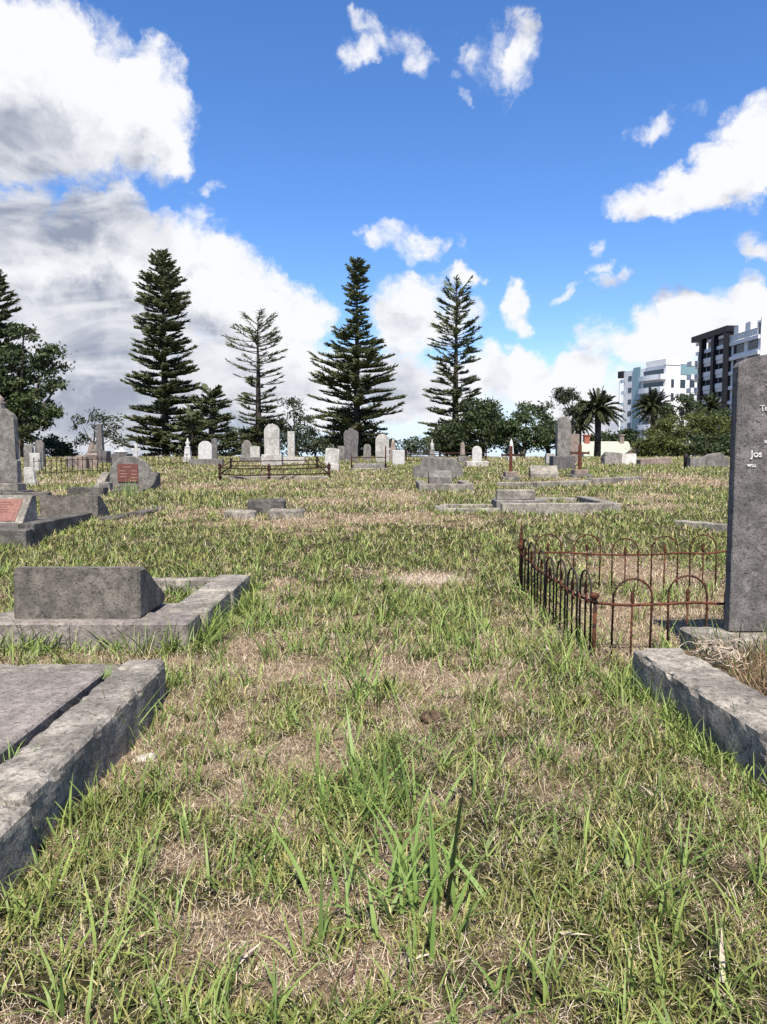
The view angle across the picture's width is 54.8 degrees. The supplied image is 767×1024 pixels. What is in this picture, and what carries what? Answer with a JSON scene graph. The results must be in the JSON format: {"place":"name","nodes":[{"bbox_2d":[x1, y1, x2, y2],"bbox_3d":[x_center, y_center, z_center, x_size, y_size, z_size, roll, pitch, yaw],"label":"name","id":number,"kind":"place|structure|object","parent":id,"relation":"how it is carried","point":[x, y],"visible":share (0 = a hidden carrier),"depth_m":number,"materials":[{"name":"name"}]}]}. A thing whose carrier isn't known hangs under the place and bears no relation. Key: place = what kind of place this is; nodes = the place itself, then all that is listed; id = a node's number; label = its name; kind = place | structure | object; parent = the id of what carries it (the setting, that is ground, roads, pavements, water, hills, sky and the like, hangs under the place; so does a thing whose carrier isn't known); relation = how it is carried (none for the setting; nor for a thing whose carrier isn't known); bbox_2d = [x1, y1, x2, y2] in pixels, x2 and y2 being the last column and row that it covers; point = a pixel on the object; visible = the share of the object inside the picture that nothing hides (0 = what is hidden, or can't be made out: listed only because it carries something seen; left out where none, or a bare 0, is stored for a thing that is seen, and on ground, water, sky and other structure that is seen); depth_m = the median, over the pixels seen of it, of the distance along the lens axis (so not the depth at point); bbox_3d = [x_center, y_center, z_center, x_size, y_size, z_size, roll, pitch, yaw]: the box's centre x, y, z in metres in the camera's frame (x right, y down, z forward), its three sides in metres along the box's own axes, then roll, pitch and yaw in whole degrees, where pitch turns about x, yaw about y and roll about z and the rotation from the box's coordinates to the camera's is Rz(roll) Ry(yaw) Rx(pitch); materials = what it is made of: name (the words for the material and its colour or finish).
{"place":"outdoors","nodes":[
{"label":"outdoors","id":0,"kind":"place"},
{"bbox_2d":[0,455,766,1023],"bbox_3d":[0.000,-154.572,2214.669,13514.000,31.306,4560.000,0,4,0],"label":"ground","id":1,"kind":"structure","parent":0,"point":[436,979],"depth_m":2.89,"materials":[{"name":"green plant"}]},
{"bbox_2d":[0,269,41,431],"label":"norfolk pine","id":2,"kind":"object","parent":1,"relation":"on","point":[5,314],"visible":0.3,"depth_m":57.05,"materials":[{"name":"green plant"}]},
{"bbox_2d":[23,444,33,467],"bbox_3d":[-13.853,-2.116,28.923,0.333,1.080,0.160,0,4,0],"label":"gravestone","id":3,"kind":"object","parent":1,"relation":"on","point":[28,448],"visible":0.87,"depth_m":28.84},
{"bbox_2d":[23,467,37,484],"bbox_3d":[-9.257,-0.886,19.427,0.329,0.603,0.145,0,4,0],"label":"broken headstone","id":4,"kind":"object","parent":1,"relation":"on","point":[29,475],"visible":0.66,"depth_m":19.36,"materials":[{"name":"stone"}]},
{"bbox_2d":[29,453,41,470],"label":"gravestone","id":5,"kind":"object","parent":1,"relation":"on","point":[36,465],"visible":0.63,"depth_m":26.86,"materials":[{"name":"stone"}]},
{"bbox_2d":[0,319,77,456],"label":"broad tree","id":6,"kind":"object","parent":1,"relation":"on","point":[21,399],"visible":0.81,"depth_m":49.11,"materials":[{"name":"green plant"}]},
{"bbox_2d":[34,440,44,466],"bbox_3d":[-13.656,-2.234,29.415,0.339,1.251,0.160,0,4,0],"label":"gravestone","id":7,"kind":"object","parent":1,"relation":"on","point":[39,446],"visible":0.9,"depth_m":29.32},
{"bbox_2d":[0,495,92,547],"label":"slab grave","id":8,"kind":"object","parent":1,"relation":"on","point":[21,520],"visible":0.48,"depth_m":10.83,"materials":[{"name":"stone"}]},
{"bbox_2d":[0,395,107,498],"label":"kerbed grave","id":9,"kind":"object","parent":1,"relation":"on","point":[11,483],"visible":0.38,"depth_m":15.59,"materials":[{"name":"beige stone"}]},
{"bbox_2d":[33,433,82,456],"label":"bush","id":10,"kind":"object","parent":1,"relation":"on","point":[55,446],"visible":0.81,"depth_m":53.43,"materials":[{"name":"green plant"}]},
{"bbox_2d":[33,455,111,477],"bbox_3d":[-10.164,-1.483,24.381,0.082,0.822,3.211,2,5,26],"label":"picket fence","id":11,"kind":"object","parent":1,"relation":"on","point":[77,459],"visible":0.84,"depth_m":24.23,"materials":[{"name":"metal"}]},
{"bbox_2d":[75,455,89,469],"bbox_3d":[-11.389,-1.772,27.979,0.445,0.797,0.499,0,4,0],"label":"tumbled stone","id":12,"kind":"object","parent":1,"relation":"on","point":[86,464],"visible":0.59,"depth_m":27.76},
{"bbox_2d":[0,659,165,898],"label":"slab grave","id":13,"kind":"object","parent":1,"relation":"on","point":[38,704],"visible":0.76,"depth_m":3.27,"materials":[{"name":"stone"}]},
{"bbox_2d":[85,453,98,468],"bbox_3d":[-11.408,-1.906,28.965,0.499,0.796,0.500,-2,5,-20],"label":"tumbled stone","id":14,"kind":"object","parent":1,"relation":"on","point":[93,456],"visible":0.36,"depth_m":28.77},
{"bbox_2d":[66,407,131,450],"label":"sparse tree","id":15,"kind":"object","parent":1,"relation":"on","point":[105,432],"visible":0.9,"depth_m":54.42,"materials":[{"name":"green plant"}]},
{"bbox_2d":[92,424,110,463],"bbox_3d":[-13.332,-3.134,34.862,0.761,2.011,0.575,0,4,0],"label":"obelisk","id":16,"kind":"object","parent":1,"relation":"on","point":[100,451],"visible":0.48,"depth_m":34.70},
{"bbox_2d":[43,905,160,1023],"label":"grass tuft","id":17,"kind":"object","parent":1,"relation":"on","point":[62,1008],"visible":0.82,"depth_m":1.92,"materials":[{"name":"plant"}]},
{"bbox_2d":[40,495,169,520],"bbox_3d":[-4.797,-0.013,12.966,1.633,0.684,2.406,0,4,0],"label":"kerbed grave","id":18,"kind":"object","parent":1,"relation":"on","point":[59,505],"visible":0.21,"depth_m":11.87,"materials":[{"name":"stone"}]},
{"bbox_2d":[111,447,132,464],"bbox_3d":[-11.295,-2.284,31.919,0.721,0.992,0.800,0,4,0],"label":"monument","id":19,"kind":"object","parent":1,"relation":"on","point":[118,454],"visible":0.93,"depth_m":31.52,"materials":[{"name":"white stone"}]},
{"bbox_2d":[0,566,249,653],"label":"kerbed grave","id":20,"kind":"object","parent":1,"relation":"on","point":[96,600],"visible":0.69,"depth_m":5.43,"materials":[{"name":"stone"}]},
{"bbox_2d":[93,456,160,492],"bbox_3d":[-6.247,-0.785,17.720,1.405,1.109,1.440,0,4,0],"label":"headstone","id":21,"kind":"object","parent":1,"relation":"on","point":[137,470],"visible":0.59,"depth_m":18.18,"materials":[{"name":"grey stone"}]},
{"bbox_2d":[120,248,208,456],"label":"norfolk pine","id":22,"kind":"object","parent":1,"relation":"on","point":[164,283],"visible":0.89,"depth_m":64.10,"materials":[{"name":"green plant"}]},
{"bbox_2d":[118,861,221,941],"bbox_3d":[-0.649,1.132,2.204,0.259,0.192,0.298,-2,5,-28],"label":"grass tuft","id":23,"kind":"object","parent":1,"relation":"on","point":[160,910],"visible":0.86,"depth_m":2.20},
{"bbox_2d":[183,438,192,461],"bbox_3d":[-9.489,-2.907,35.883,0.389,1.356,0.400,0,4,0],"label":"urn monument","id":24,"kind":"object","parent":1,"relation":"on","point":[187,450],"visible":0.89,"depth_m":35.75,"materials":[{"name":"stone"}]},
{"bbox_2d":[163,409,221,456],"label":"norfolk pine","id":25,"kind":"object","parent":1,"relation":"on","point":[197,429],"visible":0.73,"depth_m":59.26,"materials":[{"name":"green plant"}]},
{"bbox_2d":[189,441,223,465],"bbox_3d":[-7.674,-2.462,32.051,1.436,1.222,0.385,0,4,0],"label":"gravestone","id":26,"kind":"object","parent":1,"relation":"on","point":[205,452],"visible":0.66,"depth_m":31.92,"materials":[{"name":"white stone"}]},
{"bbox_2d":[182,383,240,456],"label":"norfolk pine","id":27,"kind":"object","parent":1,"relation":"on","point":[211,413],"visible":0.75,"depth_m":62.05,"materials":[{"name":"green plant"}]},
{"bbox_2d":[192,815,282,898],"bbox_3d":[-0.470,1.139,2.481,0.256,0.177,0.362,0,4,0],"label":"grass tuft","id":28,"kind":"object","parent":1,"relation":"on","point":[251,863],"visible":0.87,"depth_m":2.46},
{"bbox_2d":[224,509,257,518],"bbox_3d":[-2.344,0.140,12.217,0.517,0.356,0.350,0,4,1],"label":"rubble stone","id":29,"kind":"object","parent":1,"relation":"on","point":[241,513],"visible":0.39,"depth_m":12.05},
{"bbox_2d":[242,440,251,456],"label":"gravestone","id":30,"kind":"object","parent":1,"relation":"on","point":[246,445],"visible":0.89,"depth_m":40.77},
{"bbox_2d":[220,308,288,455],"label":"norfolk pine","id":31,"kind":"object","parent":1,"relation":"on","point":[259,420],"visible":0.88,"depth_m":66.93,"materials":[{"name":"green plant"}]},
{"bbox_2d":[218,417,292,453],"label":"bush","id":32,"kind":"object","parent":1,"relation":"on","point":[228,440],"visible":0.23,"depth_m":69.10,"materials":[{"name":"green plant"}]},
{"bbox_2d":[247,498,285,514],"bbox_3d":[-2.022,0.010,12.816,0.661,0.507,0.350,0,4,-4],"label":"rubble stone","id":33,"kind":"object","parent":1,"relation":"on","point":[262,505],"visible":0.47,"depth_m":12.65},
{"bbox_2d":[217,750,316,827],"bbox_3d":[-0.488,1.068,2.894,0.329,0.254,0.469,4,6,40],"label":"grass tuft","id":34,"kind":"object","parent":1,"relation":"on","point":[270,797],"visible":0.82,"depth_m":2.90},
{"bbox_2d":[261,424,282,464],"bbox_3d":[-4.814,-2.816,32.024,0.872,1.972,0.575,0,4,0],"label":"gravestone","id":35,"kind":"object","parent":1,"relation":"on","point":[271,441],"visible":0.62,"depth_m":31.83,"materials":[{"name":"stone"}]},
{"bbox_2d":[218,456,330,479],"bbox_3d":[-3.672,-1.479,24.966,3.364,0.836,6.607,-1,4,-9],"label":"rail fence","id":36,"kind":"object","parent":1,"relation":"on","point":[268,474],"visible":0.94,"depth_m":22.31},
{"bbox_2d":[221,476,327,479],"bbox_3d":[-3.254,-0.894,22.207,3.216,0.392,0.252,0,4,0],"label":"kerbstone","id":37,"kind":"object","parent":1,"relation":"on","point":[273,477],"visible":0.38,"depth_m":22.08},
{"bbox_2d":[268,508,304,518],"bbox_3d":[-1.587,0.124,12.213,0.587,0.372,0.354,0,4,6],"label":"rubble stone","id":38,"kind":"object","parent":1,"relation":"on","point":[286,513],"visible":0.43,"depth_m":12.06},
{"bbox_2d":[283,431,304,463],"bbox_3d":[-4.243,-2.931,34.643,1.132,1.667,0.461,0,4,0],"label":"pillar monument","id":39,"kind":"object","parent":1,"relation":"on","point":[291,443],"visible":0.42,"depth_m":34.48,"materials":[{"name":"stone"}]},
{"bbox_2d":[261,396,337,456],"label":"bush","id":40,"kind":"object","parent":1,"relation":"on","point":[314,445],"visible":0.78,"depth_m":61.22,"materials":[{"name":"green plant"}]},
{"bbox_2d":[324,448,339,470],"bbox_3d":[-1.880,-1.849,27.175,0.552,0.992,0.309,5,0,0],"label":"gravestone","id":41,"kind":"object","parent":1,"relation":"on","point":[332,456],"visible":0.72,"depth_m":27.09,"materials":[{"name":"stone"}]},
{"bbox_2d":[344,428,358,460],"bbox_3d":[-1.652,-3.370,37.853,0.745,1.843,0.350,0,4,0],"label":"gravestone","id":42,"kind":"object","parent":1,"relation":"on","point":[351,438],"visible":0.89,"depth_m":37.68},
{"bbox_2d":[319,401,388,455],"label":"bush","id":43,"kind":"object","parent":1,"relation":"on","point":[362,421],"visible":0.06,"depth_m":68.76,"materials":[{"name":"green plant"}]},
{"bbox_2d":[341,918,367,1001],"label":"dry twig","id":44,"kind":"object","parent":1,"relation":"on","point":[348,983],"visible":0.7,"depth_m":1.95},
{"bbox_2d":[306,256,407,455],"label":"norfolk pine","id":45,"kind":"object","parent":1,"relation":"on","point":[354,364],"visible":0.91,"depth_m":64.23,"materials":[{"name":"green plant"}]},
{"bbox_2d":[349,445,388,470],"bbox_3d":[-0.523,-1.987,28.603,1.561,1.154,1.805,0,4,0],"label":"kerbed grave","id":46,"kind":"object","parent":1,"relation":"on","point":[361,466],"visible":0.48,"depth_m":27.92,"materials":[{"name":"stone"}]},
{"bbox_2d":[278,700,479,827],"bbox_3d":[-0.076,1.006,2.991,0.747,0.349,0.718,3,5,36],"label":"grass tuft","id":47,"kind":"object","parent":1,"relation":"on","point":[364,787],"visible":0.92,"depth_m":2.96,"materials":[{"name":"plant"}]},
{"bbox_2d":[375,434,388,462],"bbox_3d":[-0.061,-2.999,35.876,0.657,1.556,0.160,0,4,0],"label":"gravestone","id":48,"kind":"object","parent":1,"relation":"on","point":[381,441],"visible":0.9,"depth_m":35.79,"materials":[{"name":"stone"}]},
{"bbox_2d":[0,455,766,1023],"bbox_3d":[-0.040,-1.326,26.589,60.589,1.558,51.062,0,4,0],"label":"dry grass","id":49,"kind":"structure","parent":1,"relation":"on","point":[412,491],"depth_m":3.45,"materials":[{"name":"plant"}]},
{"bbox_2d":[241,777,530,978],"bbox_3d":[0.040,1.061,2.350,0.751,0.373,0.964,-2,5,-27],"label":"grass tuft","id":50,"kind":"object","parent":1,"relation":"on","point":[400,859],"visible":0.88,"depth_m":2.30,"materials":[{"name":"plant"}]},
{"bbox_2d":[301,639,475,715],"bbox_3d":[-0.012,0.922,4.143,0.987,0.344,0.619,3,5,31],"label":"grass tuft","id":51,"kind":"object","parent":1,"relation":"on","point":[363,682],"visible":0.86,"depth_m":4.22,"materials":[{"name":"plant"}]},
{"bbox_2d":[392,450,404,464],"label":"gravestone","id":52,"kind":"object","parent":1,"relation":"on","point":[398,456],"visible":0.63,"depth_m":32.76,"materials":[{"name":"white stone"}]},
{"bbox_2d":[389,435,435,455],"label":"bush","id":53,"kind":"object","parent":1,"relation":"on","point":[412,447],"visible":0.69,"depth_m":79.25,"materials":[{"name":"green plant"}]},
{"bbox_2d":[420,710,441,723],"bbox_3d":[0.248,1.067,3.858,0.108,0.062,0.122,3,5,33],"label":"soil clod","id":54,"kind":"object","parent":1,"relation":"on","point":[424,718],"visible":0.89,"depth_m":3.82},
{"bbox_2d":[413,457,462,478],"bbox_3d":[1.675,-1.255,22.850,1.542,0.855,0.286,0,4,0],"label":"headstone","id":55,"kind":"object","parent":1,"relation":"on","point":[454,466],"visible":0.58,"depth_m":22.70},
{"bbox_2d":[386,715,491,768],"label":"grass tuft","id":56,"kind":"object","parent":1,"relation":"on","point":[445,750],"visible":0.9,"depth_m":3.37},
{"bbox_2d":[416,470,473,492],"bbox_3d":[1.476,-0.648,18.285,1.297,0.754,1.907,0,4,0],"label":"kerbed grave","id":57,"kind":"object","parent":1,"relation":"on","point":[439,479],"visible":0.43,"depth_m":18.07,"materials":[{"name":"stone"}]},
{"bbox_2d":[405,449,486,460],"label":"rail fence","id":58,"kind":"object","parent":1,"relation":"on","point":[406,456],"visible":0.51,"depth_m":40.13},
{"bbox_2d":[417,274,483,455],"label":"norfolk pine","id":59,"kind":"object","parent":1,"relation":"on","point":[455,391],"visible":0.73,"depth_m":65.64,"materials":[{"name":"green plant"}]},
{"bbox_2d":[445,793,464,913],"bbox_3d":[0.216,1.042,2.252,0.055,0.397,0.044,0,4,0],"label":"dark blade","id":60,"kind":"object","parent":1,"relation":"on","point":[458,822],"visible":0.91,"depth_m":2.25,"materials":[{"name":"green plant"}]},
{"bbox_2d":[458,443,467,463],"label":"broken column","id":61,"kind":"structure","parent":1,"relation":"on","point":[462,457],"depth_m":34.77,"materials":[{"name":"beige stone"}]},
{"bbox_2d":[393,936,534,1023],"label":"grass tuft","id":62,"kind":"object","parent":1,"relation":"on","point":[495,992],"visible":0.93,"depth_m":1.89,"materials":[{"name":"plant"}]},
{"bbox_2d":[426,394,507,456],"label":"round tree","id":63,"kind":"object","parent":1,"relation":"on","point":[481,417],"visible":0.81,"depth_m":61.02,"materials":[{"name":"green plant"}]},
{"bbox_2d":[441,619,492,650],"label":"grass tuft","id":64,"kind":"object","parent":1,"relation":"on","point":[460,638],"visible":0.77,"depth_m":5.32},
{"bbox_2d":[472,446,481,460],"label":"gravestone","id":65,"kind":"object","parent":1,"relation":"on","point":[476,453],"visible":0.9,"depth_m":34.81,"materials":[{"name":"white stone"}]},
{"bbox_2d":[500,446,520,480],"bbox_3d":[3.735,-1.326,21.735,0.559,1.221,0.606,0,4,0],"label":"iron cross","id":66,"kind":"object","parent":1,"relation":"on","point":[511,475],"visible":0.74,"depth_m":21.66,"materials":[{"name":"brown metal"}]},
{"bbox_2d":[489,400,554,456],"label":"round tree","id":67,"kind":"object","parent":1,"relation":"on","point":[513,431],"visible":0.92,"depth_m":59.13,"materials":[{"name":"green plant"}]},
{"bbox_2d":[434,489,620,514],"bbox_3d":[2.493,-0.093,13.766,3.152,0.709,2.229,0,4,0],"label":"kerbed grave","id":68,"kind":"object","parent":1,"relation":"on","point":[519,500],"visible":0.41,"depth_m":12.71,"materials":[{"name":"stone"}]},
{"bbox_2d":[488,715,568,755],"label":"grass tuft","id":69,"kind":"object","parent":1,"relation":"on","point":[526,733],"visible":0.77,"depth_m":3.58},
{"bbox_2d":[529,465,557,478],"bbox_3d":[4.922,-1.150,22.746,0.844,0.567,0.563,0,4,6],"label":"slanted stone","id":70,"kind":"object","parent":1,"relation":"on","point":[542,471],"visible":0.57,"depth_m":22.63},
{"bbox_2d":[531,399,575,452],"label":"round tree","id":71,"kind":"object","parent":1,"relation":"on","point":[548,421],"visible":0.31,"depth_m":63.16,"materials":[{"name":"green plant"}]},
{"bbox_2d":[549,416,574,469],"bbox_3d":[6.737,-2.510,27.861,0.837,2.157,0.651,0,4,0],"label":"gravestone","id":72,"kind":"object","parent":1,"relation":"on","point":[563,458],"visible":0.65,"depth_m":27.65,"materials":[{"name":"stone"}]},
{"bbox_2d":[549,386,583,433],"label":"umbrella tree","id":73,"kind":"object","parent":1,"relation":"on","point":[564,397],"visible":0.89,"depth_m":73.94,"materials":[{"name":"green plant"}]},
{"bbox_2d":[497,476,642,487],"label":"plot kerb","id":74,"kind":"structure","parent":1,"relation":"on","point":[580,482],"depth_m":19.29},
{"bbox_2d":[571,434,579,462],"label":"gravestone","id":75,"kind":"object","parent":1,"relation":"on","point":[574,442],"visible":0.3,"depth_m":35.76,"materials":[{"name":"beige stone"}]},
{"bbox_2d":[566,445,592,478],"bbox_3d":[6.019,-1.456,22.694,0.649,1.194,0.608,0,4,-6],"label":"iron cross","id":76,"kind":"object","parent":1,"relation":"on","point":[579,471],"visible":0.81,"depth_m":22.62,"materials":[{"name":"brown metal"}]},
{"bbox_2d":[526,723,635,783],"bbox_3d":[0.909,1.055,3.285,0.346,0.190,0.603,4,6,41],"label":"grass tuft","id":77,"kind":"object","parent":1,"relation":"on","point":[599,755],"visible":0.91,"depth_m":3.33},
{"bbox_2d":[518,834,644,914],"bbox_3d":[0.699,1.136,2.392,0.453,0.177,0.343,-2,5,-21],"label":"grass tuft","id":78,"kind":"object","parent":1,"relation":"on","point":[593,872],"visible":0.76,"depth_m":2.39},
{"bbox_2d":[570,417,594,444],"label":"palm tree","id":79,"kind":"object","parent":1,"relation":"on","point":[580,428],"visible":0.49,"depth_m":75.32,"materials":[{"name":"green plant"}]},
{"bbox_2d":[570,385,625,456],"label":"palm tree","id":80,"kind":"object","parent":1,"relation":"on","point":[597,409],"visible":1,"depth_m":66.99,"materials":[{"name":"green plant"}]},
{"bbox_2d":[582,429,617,440],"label":"distant tree","id":81,"kind":"object","parent":1,"relation":"on","point":[605,437],"visible":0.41,"depth_m":128.77,"materials":[{"name":"green plant"}]},
{"bbox_2d":[581,434,639,456],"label":"house","id":82,"kind":"structure","parent":1,"relation":"on","point":[620,445],"depth_m":101.32,"materials":[{"name":"paint"}]},
{"bbox_2d":[601,452,621,464],"bbox_3d":[10.527,-2.300,34.177,0.847,0.798,0.615,4,-16,0],"label":"fallen slab","id":83,"kind":"object","parent":1,"relation":"on","point":[610,457],"depth_m":33.93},
{"bbox_2d":[518,521,726,656],"bbox_3d":[2.770,0.601,6.271,2.832,0.838,2.500,0,4,0],"label":"hoop fence","id":84,"kind":"object","parent":1,"relation":"on","point":[594,596],"visible":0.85,"depth_m":6.08,"materials":[{"name":"metal"}]},
{"bbox_2d":[603,428,641,446],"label":"distant tree","id":85,"kind":"object","parent":1,"relation":"on","point":[616,436],"visible":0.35,"depth_m":128.43,"materials":[{"name":"green plant"}]},
{"bbox_2d":[614,426,642,446],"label":"distant tree","id":86,"kind":"object","parent":1,"relation":"on","point":[632,434],"visible":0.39,"depth_m":128.12,"materials":[{"name":"green plant"}]},
{"bbox_2d":[622,453,636,464],"bbox_3d":[11.253,-2.252,34.183,0.753,0.764,0.625,0,-21,0],"label":"fallen slab","id":87,"kind":"object","parent":1,"relation":"on","point":[629,458],"depth_m":33.94,"materials":[{"name":"stone"}]},
{"bbox_2d":[629,387,677,434],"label":"palm tree","id":88,"kind":"object","parent":1,"relation":"on","point":[649,403],"visible":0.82,"depth_m":78.79,"materials":[{"name":"green plant"}]},
{"bbox_2d":[636,457,670,465],"bbox_3d":[12.097,-2.150,33.130,1.397,0.556,0.619,-4,4,0],"label":"fallen slab","id":89,"kind":"object","parent":1,"relation":"on","point":[658,461],"depth_m":32.83,"materials":[{"name":"beige stone"}]},
{"bbox_2d":[618,358,696,453],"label":"apartment tower","id":90,"kind":"structure","parent":1,"relation":"on","point":[668,376],"depth_m":191.78,"materials":[{"name":"white concrete"}]},
{"bbox_2d":[625,432,692,456],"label":"bush","id":91,"kind":"object","parent":1,"relation":"on","point":[659,444],"visible":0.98,"depth_m":57.00,"materials":[{"name":"green plant"}]},
{"bbox_2d":[641,410,730,455],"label":"bush","id":92,"kind":"object","parent":1,"relation":"on","point":[665,425],"visible":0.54,"depth_m":64.89,"materials":[{"name":"green plant"}]},
{"bbox_2d":[655,393,730,429],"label":"round tree","id":93,"kind":"object","parent":1,"relation":"on","point":[691,404],"visible":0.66,"depth_m":74.86,"materials":[{"name":"green plant"}]},
{"bbox_2d":[632,626,766,786],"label":"kerbed grave","id":94,"kind":"object","parent":1,"relation":"on","point":[707,691],"visible":0.57,"depth_m":3.74,"materials":[{"name":"stone"}]},
{"bbox_2d":[679,636,752,669],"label":"dead vine","id":95,"kind":"object","parent":94,"relation":"on","point":[720,649],"visible":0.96,"depth_m":4.25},
{"bbox_2d":[665,605,766,694],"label":"bed weeds","id":96,"kind":"object","parent":94,"relation":"on","point":[756,642],"visible":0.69,"depth_m":4.49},
{"bbox_2d":[684,621,766,694],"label":"dead weeds","id":97,"kind":"object","parent":94,"relation":"on","point":[758,661],"visible":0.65,"depth_m":4.30,"materials":[{"name":"plant"}]},
{"bbox_2d":[724,354,766,631],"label":"headstone","id":98,"kind":"object","parent":94,"relation":"on","point":[746,583],"visible":1,"depth_m":4.82,"materials":[{"name":"stone"}]},
{"bbox_2d":[674,520,726,532],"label":"loose kerb","id":99,"kind":"structure","parent":1,"relation":"on","point":[716,526],"depth_m":10.98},
{"bbox_2d":[681,431,729,456],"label":"bush","id":100,"kind":"object","parent":1,"relation":"on","point":[703,447],"visible":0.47,"depth_m":56.73,"materials":[{"name":"green plant"}]},
{"bbox_2d":[672,808,739,876],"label":"grass tuft","id":101,"kind":"object","parent":1,"relation":"on","point":[683,861],"visible":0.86,"depth_m":2.51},
{"bbox_2d":[687,452,728,467],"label":"broken wall","id":102,"kind":"structure","parent":1,"relation":"on","point":[716,459],"depth_m":29.93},
{"bbox_2d":[695,392,725,424],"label":"palm tree","id":103,"kind":"object","parent":1,"relation":"on","point":[711,402],"visible":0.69,"depth_m":82.69,"materials":[{"name":"green plant"}]},
{"bbox_2d":[719,927,724,982],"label":"dead leaf","id":104,"kind":"object","parent":1,"relation":"on","point":[721,955],"visible":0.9,"depth_m":1.98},
{"bbox_2d":[686,317,766,456],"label":"apartment tower","id":105,"kind":"structure","parent":1,"relation":"on","point":[726,351],"depth_m":159.95,"materials":[{"name":"white glass"}]},
{"bbox_2d":[0,0,766,456],"label":"sky","id":106,"kind":"structure","parent":0,"point":[597,169],"materials":[{"name":"blue"}]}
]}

